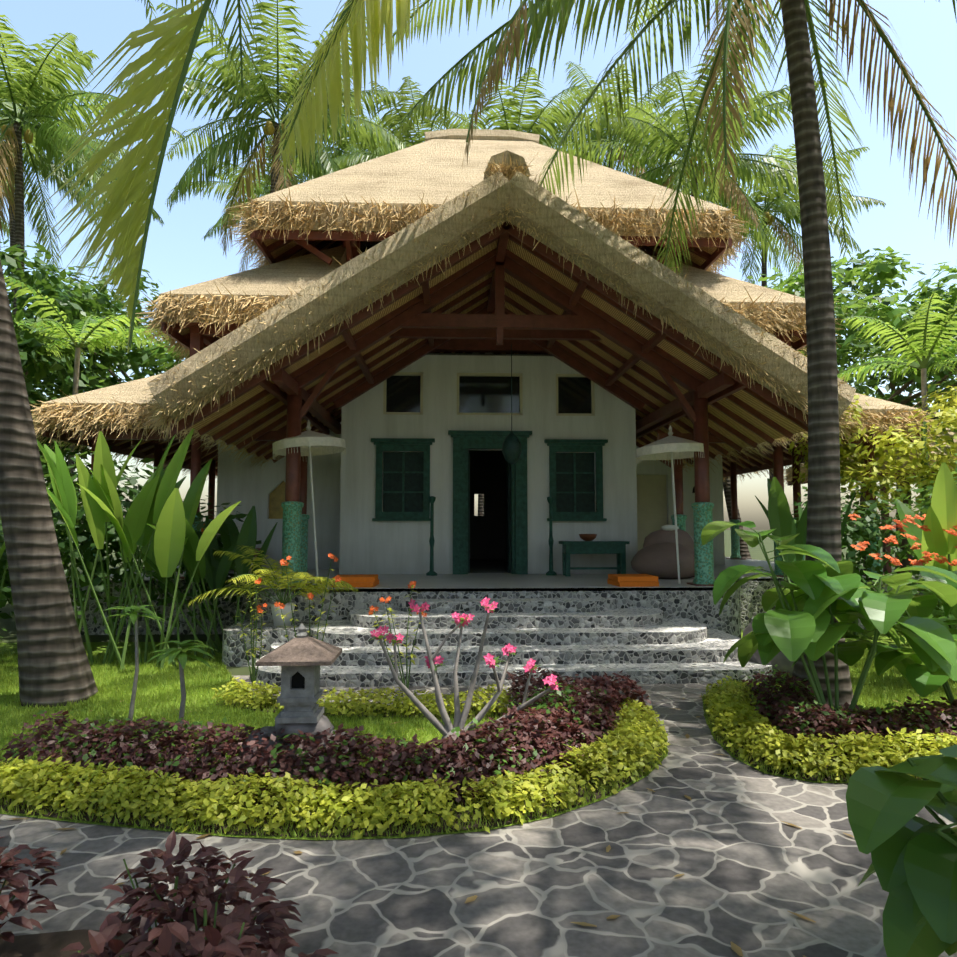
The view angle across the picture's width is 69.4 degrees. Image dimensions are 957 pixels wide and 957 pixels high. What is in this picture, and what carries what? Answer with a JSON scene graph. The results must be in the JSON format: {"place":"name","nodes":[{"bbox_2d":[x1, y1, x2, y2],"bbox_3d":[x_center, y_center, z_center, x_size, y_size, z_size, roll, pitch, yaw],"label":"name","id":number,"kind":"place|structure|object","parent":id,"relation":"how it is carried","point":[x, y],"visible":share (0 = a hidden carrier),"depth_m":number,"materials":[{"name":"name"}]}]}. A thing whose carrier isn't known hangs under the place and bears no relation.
{"place":"outdoors","nodes":[
{"label":"outdoors","id":0,"kind":"place"},
{"bbox_2d":[0,675,956,956],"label":"paving path","id":1,"kind":"structure","parent":0,"point":[738,855],"depth_m":3.51,"materials":[{"name":"grey stone"}]},
{"bbox_2d":[128,610,552,760],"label":"plant stems","id":2,"kind":"object","parent":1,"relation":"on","point":[448,726],"visible":0.73,"depth_m":5.16,"materials":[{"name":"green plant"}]},
{"bbox_2d":[370,597,562,689],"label":"flowers","id":3,"kind":"object","parent":2,"relation":"attached to","point":[508,648],"depth_m":5.20,"materials":[{"name":"pink plant"}]},
{"bbox_2d":[0,696,954,956],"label":"bed soil","id":4,"kind":"structure","parent":1,"relation":"on","point":[51,944],"depth_m":4.11,"materials":[{"name":"brown soil"}]},
{"bbox_2d":[237,715,359,789],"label":"shrine boulders","id":5,"kind":"object","parent":4,"relation":"on","point":[323,723],"visible":0.23,"depth_m":4.78,"materials":[{"name":"grey stone"}]},
{"bbox_2d":[275,623,323,723],"bbox_3d":[-1.263,1.365,4.920,0.286,0.661,0.286,0,-4,-2],"label":"stone shrine","id":6,"kind":"object","parent":5,"relation":"on","point":[300,705],"visible":0.9,"depth_m":4.80,"materials":[{"name":"grey stone"}]},
{"bbox_2d":[292,671,304,687],"bbox_3d":[-1.260,1.398,4.855,0.101,0.144,0.003,0,-4,-2],"label":"lantern opening","id":7,"kind":"object","parent":6,"relation":"attached to","point":[298,679],"visible":0.43,"depth_m":4.85,"materials":[{"name":"black"}]},
{"bbox_2d":[256,636,341,665],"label":"lantern roof","id":8,"kind":"structure","parent":6,"relation":"attached to","point":[306,651],"depth_m":4.75,"materials":[{"name":"stone"}]},
{"bbox_2d":[0,667,956,956],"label":"red hedge","id":9,"kind":"object","parent":4,"relation":"on","point":[198,895],"visible":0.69,"depth_m":4.54,"materials":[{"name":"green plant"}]},
{"bbox_2d":[0,378,956,839],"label":"lime hedge","id":10,"kind":"object","parent":4,"relation":"on","point":[618,742],"visible":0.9,"depth_m":4.74,"materials":[{"name":"green plant"}]},
{"bbox_2d":[0,453,956,799],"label":"shrub leaves","id":11,"kind":"object","parent":4,"relation":"on","point":[170,655],"visible":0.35,"depth_m":5.22,"materials":[{"name":"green plant"}]},
{"bbox_2d":[0,629,956,839],"bbox_3d":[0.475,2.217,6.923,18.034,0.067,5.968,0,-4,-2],"label":"lawn grass","id":12,"kind":"structure","parent":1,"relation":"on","point":[98,667],"depth_m":6.46,"materials":[{"name":"green plant"}]},
{"bbox_2d":[742,612,793,675],"bbox_3d":[3.772,2.054,8.457,1.024,0.902,0.927,0,-4,-2],"label":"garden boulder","id":13,"kind":"object","parent":12,"relation":"on","point":[781,660],"visible":0.04,"depth_m":8.10,"materials":[{"name":"grey stone"}]},
{"bbox_2d":[1,693,956,956],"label":"fallen leaves","id":14,"kind":"object","parent":1,"relation":"on","point":[733,945],"visible":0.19,"depth_m":3.49,"materials":[{"name":"brown plant"}]},
{"bbox_2d":[0,530,956,675],"bbox_3d":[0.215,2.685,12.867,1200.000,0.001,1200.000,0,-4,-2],"label":"ground","id":15,"kind":"structure","parent":0,"point":[9,624],"depth_m":12.50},
{"bbox_2d":[4,275,170,568],"bbox_3d":[-8.272,-0.551,14.134,4.495,6.639,3.416,0,-4,-2],"label":"areca","id":16,"kind":"object","parent":15,"relation":"on","point":[107,340],"depth_m":14.19,"materials":[{"name":"green plant"}]},
{"bbox_2d":[3,274,158,354],"bbox_3d":[-8.269,-3.281,14.322,4.388,1.179,3.283,0,-4,-2],"label":"areca rachis","id":17,"kind":"object","parent":16,"relation":"attached to","point":[74,344],"visible":0.35,"depth_m":14.23,"materials":[{"name":"green plant"}]},
{"bbox_2d":[222,620,317,666],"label":"stone block","id":18,"kind":"structure","parent":15,"relation":"on","point":[233,651],"depth_m":8.82,"materials":[{"name":"grey stone"}]},
{"bbox_2d":[270,603,295,626],"bbox_3d":[-2.632,1.837,9.293,0.340,0.280,0.340,0,-4,-2],"label":"plant pot","id":19,"kind":"object","parent":18,"relation":"on","point":[278,621],"visible":0.67,"depth_m":9.18,"materials":[{"name":"grey stone"}]},
{"bbox_2d":[0,0,852,709],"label":"palm trunks","id":20,"kind":"object","parent":15,"relation":"on","point":[54,668],"visible":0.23,"depth_m":6.95,"materials":[{"name":"brown plant"}]},
{"bbox_2d":[0,121,773,225],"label":"coconuts","id":21,"kind":"object","parent":20,"relation":"on","point":[268,128],"visible":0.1,"depth_m":22.01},
{"bbox_2d":[0,0,956,274],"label":"dead palm fronds","id":22,"kind":"object","parent":20,"relation":"attached to","point":[500,72],"visible":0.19,"depth_m":7.69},
{"bbox_2d":[0,0,956,347],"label":"palm frond stems","id":23,"kind":"object","parent":20,"relation":"attached to","point":[272,118],"visible":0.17,"depth_m":9.33,"materials":[{"name":"green"}]},
{"bbox_2d":[35,0,420,352],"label":"hanging frond leaflets","id":24,"kind":"object","parent":23,"relation":"attached to","point":[128,186],"visible":0.98,"depth_m":3.21,"materials":[{"name":"green plant"}]},
{"bbox_2d":[0,0,956,283],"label":"palm fronds","id":25,"kind":"object","parent":23,"relation":"attached to","point":[376,138],"visible":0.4,"depth_m":21.19,"materials":[{"name":"green plant"}]},
{"bbox_2d":[0,415,956,642],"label":"shrub leaves","id":26,"kind":"object","parent":15,"relation":"on","point":[212,570],"visible":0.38,"depth_m":10.15,"materials":[{"name":"green plant"}]},
{"bbox_2d":[0,239,956,573],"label":"tree","id":27,"kind":"object","parent":15,"relation":"on","point":[36,365],"depth_m":17.85,"materials":[{"name":"green plant"}]},
{"bbox_2d":[22,246,956,452],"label":"tree foliage","id":28,"kind":"object","parent":27,"relation":"attached to","point":[885,273],"visible":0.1,"depth_m":18.24,"materials":[{"name":"green plant"}]},
{"bbox_2d":[0,421,956,956],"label":"plant stems","id":29,"kind":"object","parent":15,"relation":"on","point":[164,639],"visible":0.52,"depth_m":8.61,"materials":[{"name":"green plant"}]},
{"bbox_2d":[0,428,956,576],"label":"heliconia leaves","id":30,"kind":"object","parent":29,"relation":"attached to","point":[162,505],"visible":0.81,"depth_m":8.67,"materials":[{"name":"green plant"}]},
{"bbox_2d":[255,514,956,616],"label":"orange flowers","id":31,"kind":"object","parent":29,"relation":"attached to","point":[927,554],"visible":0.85,"depth_m":7.65,"materials":[{"name":"orange plant"}]},
{"bbox_2d":[701,521,956,956],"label":"leaves","id":32,"kind":"object","parent":29,"relation":"attached to","point":[913,865],"visible":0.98,"depth_m":5.32,"materials":[{"name":"green plant"}]},
{"bbox_2d":[67,578,918,686],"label":"stone steps","id":33,"kind":"structure","parent":15,"relation":"on","point":[742,608],"depth_m":9.17,"materials":[{"name":"grey stone"}]},
{"bbox_2d":[66,557,916,591],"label":"veranda floor","id":34,"kind":"structure","parent":33,"relation":"on","point":[478,580],"depth_m":11.33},
{"bbox_2d":[188,545,357,605],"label":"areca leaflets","id":35,"kind":"object","parent":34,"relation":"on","point":[322,581],"visible":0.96,"depth_m":9.17,"materials":[{"name":"green plant"}]},
{"bbox_2d":[201,524,658,586],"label":"cushions","id":36,"kind":"object","parent":34,"relation":"on","point":[618,580],"visible":0.6,"depth_m":10.14,"materials":[{"name":"orange fabric"}]},
{"bbox_2d":[216,352,724,573],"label":"house walls","id":37,"kind":"structure","parent":34,"relation":"on","point":[352,537],"depth_m":13.14,"materials":[{"name":"white paint"}]},
{"bbox_2d":[269,481,284,518],"bbox_3d":[-4.105,0.451,14.578,0.700,0.900,0.020,0,-4,-2],"label":"wall niche","id":38,"kind":"object","parent":37,"relation":"attached to","point":[276,497],"visible":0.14,"depth_m":14.56,"materials":[{"name":"beige paint"}]},
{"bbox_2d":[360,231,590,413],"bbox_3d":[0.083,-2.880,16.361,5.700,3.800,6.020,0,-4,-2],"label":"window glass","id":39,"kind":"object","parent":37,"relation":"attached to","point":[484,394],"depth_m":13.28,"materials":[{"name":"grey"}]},
{"bbox_2d":[43,221,919,476],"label":"roof timbers","id":40,"kind":"object","parent":37,"relation":"on","point":[493,312],"visible":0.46,"depth_m":10.62,"materials":[{"name":"brown wood"}]},
{"bbox_2d":[49,229,876,471],"bbox_3d":[0.042,-3.848,17.392,15.400,7.320,16.100,0,-4,-2],"label":"roof lining","id":41,"kind":"object","parent":40,"relation":"attached to","point":[648,335],"visible":0.06,"depth_m":11.46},
{"bbox_2d":[41,129,920,432],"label":"thatched roof","id":42,"kind":"structure","parent":40,"relation":"attached to","point":[433,167],"depth_m":9.23,"materials":[{"name":"beige wicker"}]},
{"bbox_2d":[30,152,939,484],"bbox_3d":[0.046,-2.225,17.164,15.894,4.316,16.348,0,-4,-2],"label":"thatch fringe","id":43,"kind":"object","parent":40,"relation":"attached to","point":[152,416],"visible":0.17,"depth_m":11.47,"materials":[{"name":"plant"}]},
{"bbox_2d":[502,344,521,464],"bbox_3d":[0.506,-1.136,10.544,0.300,1.850,0.300,0,-4,-2],"label":"hanging lantern","id":44,"kind":"object","parent":40,"relation":"hanging from","point":[511,449],"visible":1,"depth_m":10.41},
{"bbox_2d":[383,452,594,572],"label":"window panes","id":45,"kind":"structure","parent":37,"relation":"in","point":[414,462],"depth_m":13.21,"materials":[{"name":"black glass"}]},
{"bbox_2d":[426,353,552,572],"bbox_3d":[0.071,-0.082,16.436,5.160,4.270,6.270,0,-4,-2],"label":"dark interior","id":46,"kind":"object","parent":37,"relation":"in","point":[488,528],"visible":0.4,"depth_m":19.31,"materials":[{"name":"black"}]},
{"bbox_2d":[91,388,876,518],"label":"columns","id":47,"kind":"structure","parent":34,"relation":"on","point":[296,478],"depth_m":12.02,"materials":[{"name":"red wood"}]},
{"bbox_2d":[83,501,882,585],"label":"column sleeves","id":48,"kind":"object","parent":47,"relation":"attached to","point":[295,535],"depth_m":10.41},
{"bbox_2d":[93,230,883,586],"bbox_3d":[0.068,-1.582,16.628,14.800,7.251,12.500,0,-4,-2],"label":"timber roof frame","id":49,"kind":"object","parent":34,"relation":"on","point":[473,340],"visible":0.1,"depth_m":11.53,"materials":[{"name":"red wood"}]},
{"bbox_2d":[308,435,680,583],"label":"umbrella poles","id":50,"kind":"object","parent":34,"relation":"on","point":[674,503],"visible":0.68,"depth_m":10.70,"materials":[{"name":"wood"}]},
{"bbox_2d":[272,420,703,465],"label":"parasol canopies","id":51,"kind":"object","parent":50,"relation":"attached to","point":[325,444],"visible":0.81,"depth_m":10.48,"materials":[{"name":"white fabric"}]},
{"bbox_2d":[371,430,629,575],"bbox_3d":[0.337,0.432,12.768,4.680,2.680,0.970,0,-4,-2],"label":"green wooden joinery","id":52,"kind":"object","parent":34,"relation":"on","point":[464,441],"visible":0.88,"depth_m":12.95,"materials":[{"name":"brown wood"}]},
{"bbox_2d":[579,534,596,540],"bbox_3d":[1.986,1.072,12.532,0.340,0.130,0.331,0,-4,-2],"label":"bowl","id":53,"kind":"object","parent":52,"relation":"on","point":[587,537],"visible":1,"depth_m":12.42,"materials":[{"name":"brown wood"}]},
{"bbox_2d":[383,372,666,550],"bbox_3d":[1.658,-0.054,13.959,6.947,3.820,1.902,2,-5,-30],"label":"cream joinery","id":54,"kind":"object","parent":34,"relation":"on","point":[651,503],"visible":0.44,"depth_m":16.03,"materials":[{"name":"beige wood"}]},
{"bbox_2d":[631,529,694,578],"bbox_3d":[3.258,1.286,11.948,1.274,0.848,1.127,0,-4,-2],"label":"beanbag","id":55,"kind":"object","parent":34,"relation":"on","point":[656,555],"visible":0.79,"depth_m":11.62,"materials":[{"name":"brown fabric"}]},
{"bbox_2d":[661,525,678,530],"bbox_3d":[3.373,0.872,12.175,0.315,0.115,0.235,0,-4,-2],"label":"beanbag cloth","id":56,"kind":"object","parent":55,"relation":"attached to","point":[668,527],"visible":0.73,"depth_m":12.10,"materials":[{"name":"white fabric"}]},
{"bbox_2d":[255,598,771,673],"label":"step treads","id":57,"kind":"object","parent":33,"relation":"on","point":[716,639],"visible":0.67,"depth_m":8.60,"materials":[{"name":"grey stone"}]},
{"bbox_2d":[787,469,934,572],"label":"hut posts","id":58,"kind":"object","parent":15,"relation":"on","point":[887,567],"visible":0.02,"depth_m":18.58,"materials":[{"name":"brown wood"}]},
{"bbox_2d":[837,293,956,497],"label":"areca","id":59,"kind":"object","parent":15,"relation":"on","point":[930,343],"depth_m":14.00,"materials":[{"name":"green plant"}]},
{"bbox_2d":[837,293,956,374],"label":"areca rachis","id":60,"kind":"object","parent":59,"relation":"attached to","point":[927,362],"visible":0.54,"depth_m":14.05,"materials":[{"name":"green plant"}]},
{"bbox_2d":[0,0,956,529],"label":"sky","id":61,"kind":"structure","parent":0,"point":[177,255],"materials":[{"name":"blue"}]},
{"bbox_2d":[786,406,956,480],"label":"hut thatch","id":62,"kind":"object","parent":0,"point":[951,433],"visible":0.14,"depth_m":18.71,"materials":[{"name":"brown wicker"}]},
{"bbox_2d":[772,451,954,484],"bbox_3d":[12.899,-0.158,20.460,6.156,0.993,5.410,0,-4,-2],"label":"hut fringe","id":63,"kind":"object","parent":62,"relation":"attached to","point":[789,476],"visible":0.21,"depth_m":21.57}
]}

